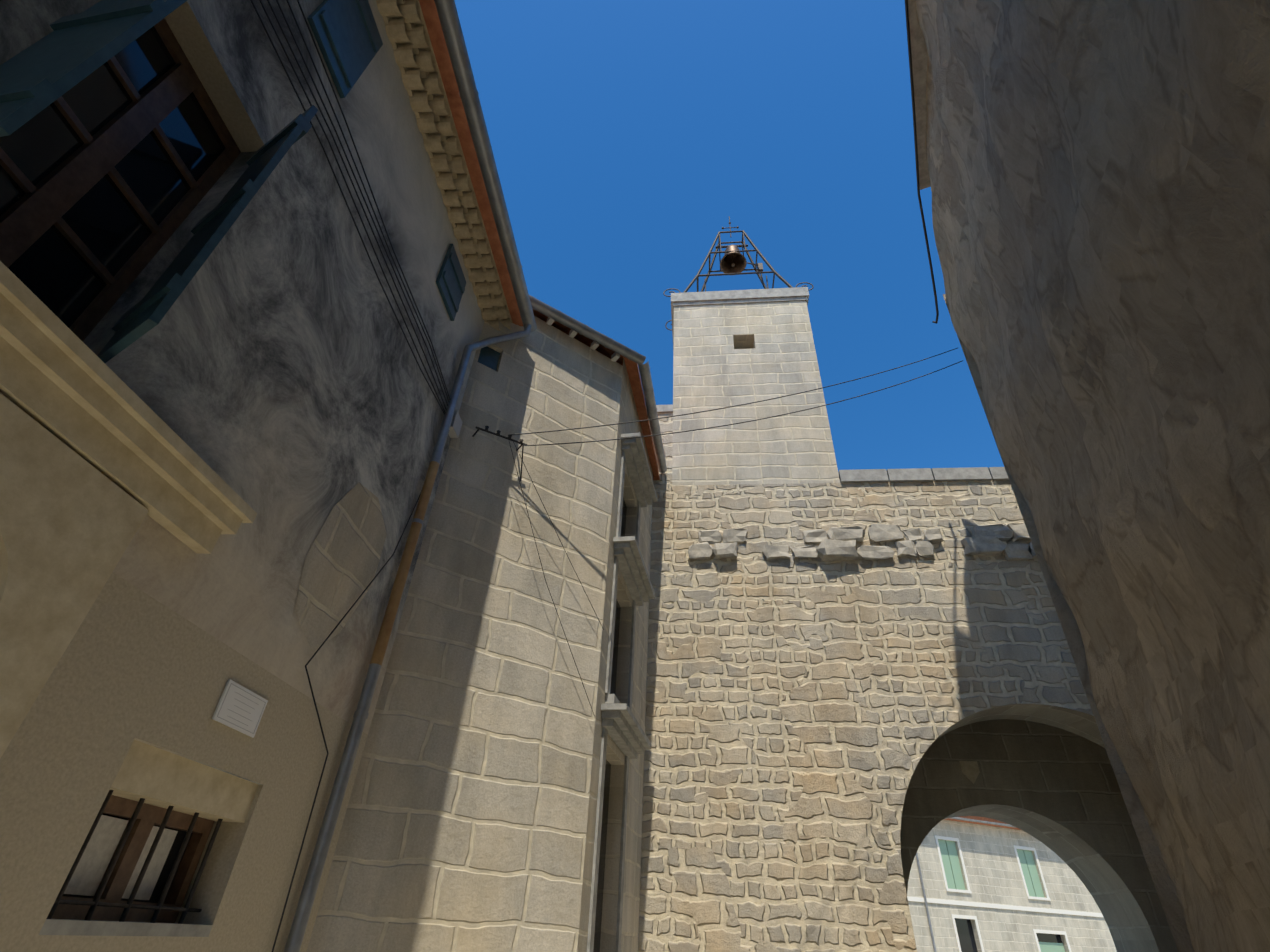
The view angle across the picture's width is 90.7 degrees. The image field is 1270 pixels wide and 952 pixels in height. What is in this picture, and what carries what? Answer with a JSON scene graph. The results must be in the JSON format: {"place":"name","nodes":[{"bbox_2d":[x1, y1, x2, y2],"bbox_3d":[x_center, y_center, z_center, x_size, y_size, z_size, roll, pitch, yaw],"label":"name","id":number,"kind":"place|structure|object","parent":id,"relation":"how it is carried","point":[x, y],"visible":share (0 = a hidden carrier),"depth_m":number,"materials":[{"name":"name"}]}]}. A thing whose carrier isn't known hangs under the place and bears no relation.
{"place":"outdoors","nodes":[
{"label":"outdoors","id":0,"kind":"place"},
{"bbox_2d":[64,815,177,899],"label":"window panes","id":1,"kind":"structure","parent":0,"point":[92,865],"depth_m":3.00,"materials":[{"name":"grey glass"}]},
{"bbox_2d":[63,813,192,903],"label":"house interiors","id":2,"kind":"object","parent":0,"point":[167,868],"depth_m":3.37,"materials":[{"name":"black"}]},
{"bbox_2d":[0,0,483,951],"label":"house facade","id":3,"kind":"structure","parent":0,"point":[268,370],"depth_m":3.75,"materials":[{"name":"beige paint"}]},
{"bbox_2d":[0,18,240,341],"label":"window frame","id":4,"kind":"object","parent":3,"relation":"in","point":[31,216],"visible":0.62,"depth_m":2.99,"materials":[{"name":"brown wood"}]},
{"bbox_2d":[0,26,224,327],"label":"window glass","id":5,"kind":"object","parent":4,"relation":"in","point":[54,272],"visible":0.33,"depth_m":2.95,"materials":[{"name":"black glass"}]},
{"bbox_2d":[39,919,211,936],"bbox_3d":[-2.415,2.085,2.894,0.270,0.050,1.070,-1,-37,5],"label":"window sill","id":6,"kind":"structure","parent":3,"relation":"attached to","point":[81,927],"depth_m":2.79,"materials":[{"name":"beige stone"}]},
{"bbox_2d":[0,261,256,757],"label":"house door surround","id":7,"kind":"object","parent":3,"relation":"attached to","point":[100,459],"visible":1,"depth_m":2.47,"materials":[{"name":"beige stone"}]},
{"bbox_2d":[51,795,214,922],"bbox_3d":[-2.493,1.873,3.058,0.070,0.480,1.030,-1,-37,5],"label":"window frame","id":8,"kind":"object","parent":3,"relation":"in","point":[149,816],"visible":0.56,"depth_m":3.11,"materials":[{"name":"brown wood"}]},
{"bbox_2d":[46,790,222,923],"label":"window bars","id":9,"kind":"object","parent":3,"relation":"attached to","point":[94,903],"visible":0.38,"depth_m":2.99,"materials":[{"name":"black metal"}]},
{"bbox_2d":[110,740,257,822],"bbox_3d":[-2.404,1.599,3.254,0.240,0.200,1.070,-1,-37,5],"label":"window lintel","id":10,"kind":"structure","parent":3,"relation":"attached to","point":[152,775],"depth_m":3.18,"materials":[{"name":"beige stone"}]},
{"bbox_2d":[0,0,465,362],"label":"window shutters","id":11,"kind":"object","parent":3,"relation":"attached to","point":[69,52],"visible":0.96,"depth_m":2.65,"materials":[{"name":"teal wood"}]},
{"bbox_2d":[212,679,267,737],"bbox_3d":[-2.221,1.317,3.541,0.012,0.210,0.380,-1,-37,5],"label":"house plaque","id":12,"kind":"object","parent":3,"relation":"attached to","point":[230,701],"visible":0.9,"depth_m":3.52,"materials":[{"name":"white"}]},
{"bbox_2d":[217,683,265,733],"bbox_3d":[-2.215,1.317,3.540,0.002,0.180,0.350,-1,-37,5],"label":"house plaque text","id":13,"kind":"object","parent":12,"relation":"on","point":[240,708],"visible":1,"depth_m":3.53},
{"bbox_2d":[294,482,386,650],"bbox_3d":[-2.141,0.646,4.631,0.001,1.350,0.900,-1,-37,5],"label":"stone patch","id":14,"kind":"object","parent":3,"relation":"attached to","point":[342,558],"visible":1,"depth_m":4.57,"materials":[{"name":"beige stone"}]},
{"bbox_2d":[370,461,438,665],"bbox_3d":[-1.998,0.685,5.526,0.088,2.000,0.092,3,-36,0],"label":"drainpipe","id":15,"kind":"object","parent":3,"relation":"attached to","point":[382,641],"visible":0.87,"depth_m":5.39,"materials":[{"name":"brown metal"}]},
{"bbox_2d":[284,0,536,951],"bbox_3d":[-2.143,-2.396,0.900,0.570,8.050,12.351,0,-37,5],"label":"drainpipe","id":16,"kind":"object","parent":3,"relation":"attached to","point":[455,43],"visible":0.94,"depth_m":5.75,"materials":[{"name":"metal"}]},
{"bbox_2d":[250,0,603,951],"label":"facade cables","id":17,"kind":"structure","parent":3,"relation":"attached to","point":[378,280],"depth_m":4.66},
{"bbox_2d":[376,0,512,330],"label":"roof eave","id":18,"kind":"object","parent":3,"relation":"attached to","point":[408,36],"visible":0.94,"depth_m":6.23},
{"bbox_2d":[419,0,522,325],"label":"house roof tiles","id":19,"kind":"object","parent":18,"relation":"on","point":[435,31],"visible":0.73,"depth_m":6.36,"materials":[{"name":"ceramic"}]},
{"bbox_2d":[448,411,462,437],"bbox_3d":[-1.933,-0.551,6.695,0.086,0.220,0.190,-1,-37,5],"label":"junction box","id":20,"kind":"object","parent":3,"relation":"attached to","point":[455,426],"visible":0.73,"depth_m":6.66,"materials":[{"name":"grey"}]},
{"bbox_2d":[307,316,652,951],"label":"stone house walls","id":21,"kind":"structure","parent":0,"point":[469,823],"depth_m":5.88,"materials":[{"name":"beige stone"}]},
{"bbox_2d":[478,346,499,370],"bbox_3d":[-1.821,-1.431,7.736,0.270,0.400,0.030,25,-42,-27],"label":"window","id":22,"kind":"structure","parent":21,"relation":"attached to","point":[488,357],"depth_m":7.75,"materials":[{"name":"blue glass"}]},
{"bbox_2d":[472,426,527,480],"bbox_3d":[-1.498,-0.283,6.950,0.688,0.456,0.184,25,-42,-27],"label":"cable bracket","id":23,"kind":"object","parent":21,"relation":"attached to","point":[520,441],"visible":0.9,"depth_m":7.01,"materials":[{"name":"metal"}]},
{"bbox_2d":[546,317,619,361],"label":"rafter ends","id":24,"kind":"object","parent":21,"relation":"attached to","point":[615,356],"visible":0.6,"depth_m":8.87,"materials":[{"name":"grey wood"}]},
{"bbox_2d":[532,309,659,479],"bbox_3d":[-2.650,-1.490,10.648,6.330,1.280,5.449,3,-36,0],"label":"roof eave","id":25,"kind":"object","parent":21,"relation":"on","point":[632,368],"depth_m":9.68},
{"bbox_2d":[529,295,666,472],"bbox_3d":[-0.103,-1.380,9.698,1.115,0.363,4.576,-15,-40,23],"label":"stone house gutter","id":26,"kind":"object","parent":25,"relation":"attached to","point":[554,314],"visible":0.9,"depth_m":8.99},
{"bbox_2d":[587,433,657,951],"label":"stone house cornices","id":27,"kind":"object","parent":21,"relation":"attached to","point":[622,728],"visible":1,"depth_m":7.41,"materials":[{"name":"grey stone"}]},
{"bbox_2d":[593,498,626,951],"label":"windows","id":28,"kind":"structure","parent":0,"point":[598,920],"depth_m":7.00,"materials":[{"name":"black glass"}]},
{"bbox_2d":[454,0,1003,471],"label":"sky","id":29,"kind":"structure","parent":0,"point":[625,135],"materials":[{"name":"blue"}]},
{"bbox_2d":[508,348,962,445],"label":"overhead cables","id":30,"kind":"object","parent":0,"point":[728,407],"visible":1,"depth_m":8.03,"materials":[{"name":"black rubber"}]},
{"bbox_2d":[638,413,1093,951],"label":"gate wall","id":31,"kind":"structure","parent":0,"point":[802,714],"depth_m":8.96,"materials":[{"name":"beige stone"}]},
{"bbox_2d":[672,301,839,485],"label":"bell tower","id":32,"kind":"structure","parent":31,"relation":"on","point":[726,355],"depth_m":12.49,"materials":[{"name":"beige stone"}]},
{"bbox_2d":[671,287,808,349],"bbox_3d":[2.453,-3.567,15.031,3.293,0.400,2.170,3,-36,0],"label":"tower cap","id":33,"kind":"object","parent":32,"relation":"on","point":[741,296],"visible":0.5,"depth_m":14.29,"materials":[{"name":"grey stone"}]},
{"bbox_2d":[663,216,813,329],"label":"campanile","id":34,"kind":"structure","parent":33,"relation":"on","point":[758,268],"depth_m":15.96,"materials":[{"name":"black metal"}]},
{"bbox_2d":[720,245,746,272],"bbox_3d":[2.541,-5.734,16.346,0.690,0.850,0.690,3,-36,0],"label":"bell","id":35,"kind":"object","parent":34,"relation":"hanging from","point":[733,262],"visible":0.85,"depth_m":16.34,"materials":[{"name":"gold metal"}]},
{"bbox_2d":[646,405,1008,482],"bbox_3d":[4.928,0.235,12.806,12.090,1.960,3.200,-1,-37,6],"label":"wall coping","id":36,"kind":"object","parent":31,"relation":"on","point":[926,474],"visible":0.19,"depth_m":10.99,"materials":[{"name":"grey stone"}]},
{"bbox_2d":[688,523,1036,560],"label":"protruding stones","id":37,"kind":"object","parent":31,"relation":"attached to","point":[837,543],"visible":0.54,"depth_m":10.23,"materials":[{"name":"grey stone"}]},
{"bbox_2d":[900,704,1177,951],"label":"archway","id":38,"kind":"object","parent":31,"relation":"in","point":[1047,777],"visible":0.46,"depth_m":9.71,"materials":[{"name":"grey stone"}]},
{"bbox_2d":[959,761,979,783],"bbox_3d":[5.342,4.715,9.971,0.260,0.330,0.030,-1,-37,6],"label":"gate shield","id":39,"kind":"object","parent":38,"relation":"attached to","point":[970,771],"visible":0.9,"depth_m":9.98,"materials":[{"name":"grey stone"}]},
{"bbox_2d":[907,820,1116,951],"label":"house walls","id":40,"kind":"structure","parent":0,"point":[991,866],"depth_m":27.12,"materials":[{"name":"white stone"}]},
{"bbox_2d":[916,817,1016,951],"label":"gutter and downspout","id":41,"kind":"object","parent":40,"relation":"attached to","point":[921,879],"visible":0.15,"depth_m":25.86,"materials":[{"name":"grey metal"}]},
{"bbox_2d":[944,816,1020,829],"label":"house roof","id":42,"kind":"structure","parent":40,"relation":"on","point":[981,818],"depth_m":28.18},
{"bbox_2d":[938,839,1064,951],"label":"window shutters","id":43,"kind":"object","parent":40,"relation":"attached to","point":[951,865],"visible":0.23,"depth_m":27.13,"materials":[{"name":"green wood"}]},
{"bbox_2d":[907,835,1102,951],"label":"house trim","id":44,"kind":"structure","parent":40,"relation":"attached to","point":[977,904],"depth_m":26.77,"materials":[{"name":"white paint"}]},
{"bbox_2d":[955,918,1061,951],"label":"house glass","id":45,"kind":"object","parent":40,"relation":"in","point":[967,941],"visible":0.12,"depth_m":25.62,"materials":[{"name":"black glass"}]},
{"bbox_2d":[915,0,1269,951],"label":"house wall","id":46,"kind":"structure","parent":0,"point":[1099,172],"depth_m":4.65,"materials":[{"name":"grey paint"}]},
{"bbox_2d":[908,0,930,189],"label":"roof eave","id":47,"kind":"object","parent":46,"relation":"on","point":[919,57],"depth_m":9.38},
{"bbox_2d":[905,0,938,323],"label":"house cable","id":48,"kind":"object","parent":46,"relation":"attached to","point":[915,139],"visible":1,"depth_m":10.04,"materials":[{"name":"black plastic"}]}
]}

